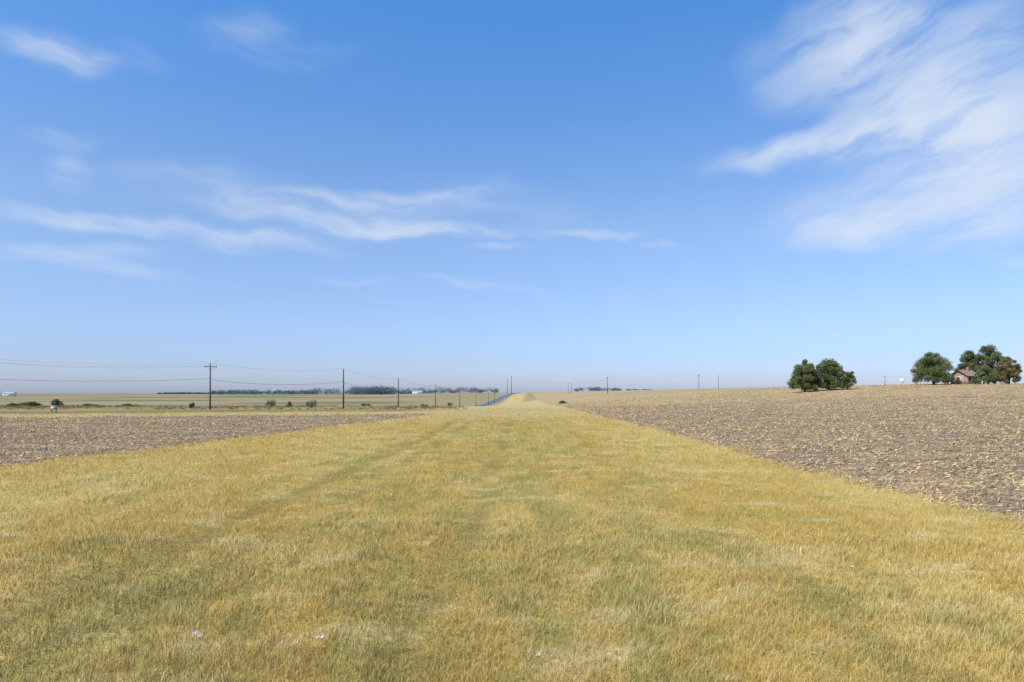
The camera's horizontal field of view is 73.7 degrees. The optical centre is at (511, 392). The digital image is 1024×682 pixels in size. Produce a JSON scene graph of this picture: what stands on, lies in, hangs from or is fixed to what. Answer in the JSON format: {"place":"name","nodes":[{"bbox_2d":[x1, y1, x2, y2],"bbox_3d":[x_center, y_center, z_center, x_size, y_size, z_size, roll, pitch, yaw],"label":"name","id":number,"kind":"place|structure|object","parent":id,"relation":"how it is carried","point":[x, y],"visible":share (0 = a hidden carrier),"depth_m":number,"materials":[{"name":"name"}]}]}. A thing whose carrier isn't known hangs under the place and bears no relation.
{"place":"outdoors","nodes":[
{"label":"outdoors","id":0,"kind":"place"},
{"bbox_2d":[473,393,515,405],"bbox_3d":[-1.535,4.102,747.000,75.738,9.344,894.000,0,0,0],"label":"road","id":1,"kind":"structure","parent":0,"point":[496,399],"depth_m":630.68,"materials":[{"name":"grey asphalt"}]},
{"bbox_2d":[0,407,1023,681],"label":"grass","id":2,"kind":"structure","parent":0,"point":[300,665],"depth_m":10.94,"materials":[{"name":"yellow plant"}]},
{"bbox_2d":[0,384,1023,681],"bbox_3d":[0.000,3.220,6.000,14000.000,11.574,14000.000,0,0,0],"label":"ground","id":3,"kind":"structure","parent":0,"point":[530,400],"depth_m":17.32,"materials":[{"name":"soil"}]},
{"bbox_2d":[2,391,16,395],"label":"barn","id":4,"kind":"structure","parent":3,"relation":"on","point":[12,393],"depth_m":895.99,"materials":[{"name":"white paint"}]},
{"bbox_2d":[19,401,42,405],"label":"bush","id":5,"kind":"object","parent":3,"relation":"on","point":[32,403],"visible":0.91,"depth_m":299.81,"materials":[{"name":"green plant"}]},
{"bbox_2d":[51,402,56,411],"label":"utility pedestal","id":6,"kind":"object","parent":3,"relation":"on","point":[54,407],"visible":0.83,"depth_m":105.87,"materials":[{"name":"white metal"}]},
{"bbox_2d":[51,399,64,405],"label":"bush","id":7,"kind":"object","parent":3,"relation":"on","point":[57,402],"visible":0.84,"depth_m":419.04,"materials":[{"name":"green plant"}]},
{"bbox_2d":[204,364,216,409],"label":"utility pole","id":8,"kind":"object","parent":3,"relation":"on","point":[210,366],"visible":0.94,"depth_m":124.91,"materials":[{"name":"brown wood"}]},
{"bbox_2d":[0,359,891,397],"bbox_3d":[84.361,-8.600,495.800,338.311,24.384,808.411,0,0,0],"label":"power lines","id":9,"kind":"object","parent":8,"relation":"attached to","point":[292,384],"visible":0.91,"depth_m":132.81,"materials":[{"name":"metal"}]},
{"bbox_2d":[0,404,469,409],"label":"pasture weeds","id":10,"kind":"object","parent":3,"relation":"on","point":[180,407],"visible":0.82,"depth_m":144.84,"materials":[{"name":"green plant"}]},
{"bbox_2d":[265,399,276,406],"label":"bush","id":11,"kind":"object","parent":3,"relation":"on","point":[272,403],"visible":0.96,"depth_m":154.74,"materials":[{"name":"green plant"}]},
{"bbox_2d":[306,399,317,407],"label":"bush","id":12,"kind":"object","parent":3,"relation":"on","point":[311,404],"visible":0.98,"depth_m":149.82,"materials":[{"name":"green plant"}]},
{"bbox_2d":[157,385,498,394],"bbox_3d":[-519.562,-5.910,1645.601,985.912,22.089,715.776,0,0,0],"label":"distant treeline","id":13,"kind":"object","parent":3,"relation":"on","point":[356,390],"visible":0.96,"depth_m":1435.57,"materials":[{"name":"green plant"}]},
{"bbox_2d":[343,368,343,407],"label":"utility pole","id":14,"kind":"object","parent":3,"relation":"on","point":[343,387],"visible":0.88,"depth_m":140.87,"materials":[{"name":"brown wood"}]},
{"bbox_2d":[412,390,423,393],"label":"barn","id":15,"kind":"structure","parent":3,"relation":"on","point":[416,391],"depth_m":1145.38,"materials":[{"name":"white paint"}]},
{"bbox_2d":[103,481,853,654],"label":"cotton litter","id":16,"kind":"object","parent":3,"relation":"on","point":[317,637],"visible":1,"depth_m":8.17,"materials":[{"name":"white"}]},
{"bbox_2d":[0,395,1023,518],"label":"soil clods","id":17,"kind":"object","parent":3,"relation":"on","point":[1019,505],"visible":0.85,"depth_m":48.49,"materials":[{"name":"brown soil"}]},
{"bbox_2d":[0,383,1023,529],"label":"corn stubble","id":18,"kind":"object","parent":3,"relation":"on","point":[875,462],"visible":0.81,"depth_m":47.14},
{"bbox_2d":[574,387,651,390],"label":"distant treeline","id":19,"kind":"object","parent":3,"relation":"on","point":[598,389],"visible":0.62,"depth_m":884.04,"materials":[{"name":"green plant"}]},
{"bbox_2d":[786,359,818,391],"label":"oak tree","id":20,"kind":"object","parent":3,"relation":"on","point":[804,375],"visible":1,"depth_m":169.24,"materials":[{"name":"green plant"}]},
{"bbox_2d":[811,358,844,389],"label":"oak tree","id":21,"kind":"object","parent":3,"relation":"on","point":[830,370],"visible":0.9,"depth_m":170.59,"materials":[{"name":"green plant"}]},
{"bbox_2d":[838,371,856,389],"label":"oak tree","id":22,"kind":"object","parent":3,"relation":"on","point":[848,380],"visible":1,"depth_m":168.18,"materials":[{"name":"green plant"}]},
{"bbox_2d":[910,351,955,384],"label":"oak tree","id":23,"kind":"object","parent":3,"relation":"on","point":[932,368],"visible":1,"depth_m":170.75,"materials":[{"name":"green plant"}]},
{"bbox_2d":[950,367,976,383],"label":"farmhouse","id":24,"kind":"object","parent":3,"relation":"on","point":[965,376],"visible":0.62,"depth_m":171.55,"materials":[{"name":"brick"}]},
{"bbox_2d":[957,376,976,381],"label":"windows","id":25,"kind":"structure","parent":24,"relation":"in","point":[969,377],"depth_m":170.61,"materials":[{"name":"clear glass"}]},
{"bbox_2d":[953,350,981,371],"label":"oak tree","id":26,"kind":"object","parent":3,"relation":"on","point":[967,359],"visible":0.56,"depth_m":178.28,"materials":[{"name":"green plant"}]},
{"bbox_2d":[973,365,996,383],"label":"oak tree","id":27,"kind":"object","parent":3,"relation":"on","point":[981,374],"visible":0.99,"depth_m":168.48,"materials":[{"name":"green plant"}]},
{"bbox_2d":[973,344,1004,383],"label":"oak tree","id":28,"kind":"object","parent":3,"relation":"on","point":[991,355],"visible":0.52,"depth_m":176.09,"materials":[{"name":"green plant"}]},
{"bbox_2d":[992,356,1022,383],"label":"oak tree","id":29,"kind":"object","parent":3,"relation":"on","point":[1007,368],"visible":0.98,"depth_m":167.99,"materials":[{"name":"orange plant"}]},
{"bbox_2d":[0,0,1023,392],"label":"sky","id":30,"kind":"structure","parent":0,"point":[480,194],"materials":[{"name":"blue"}]}
]}

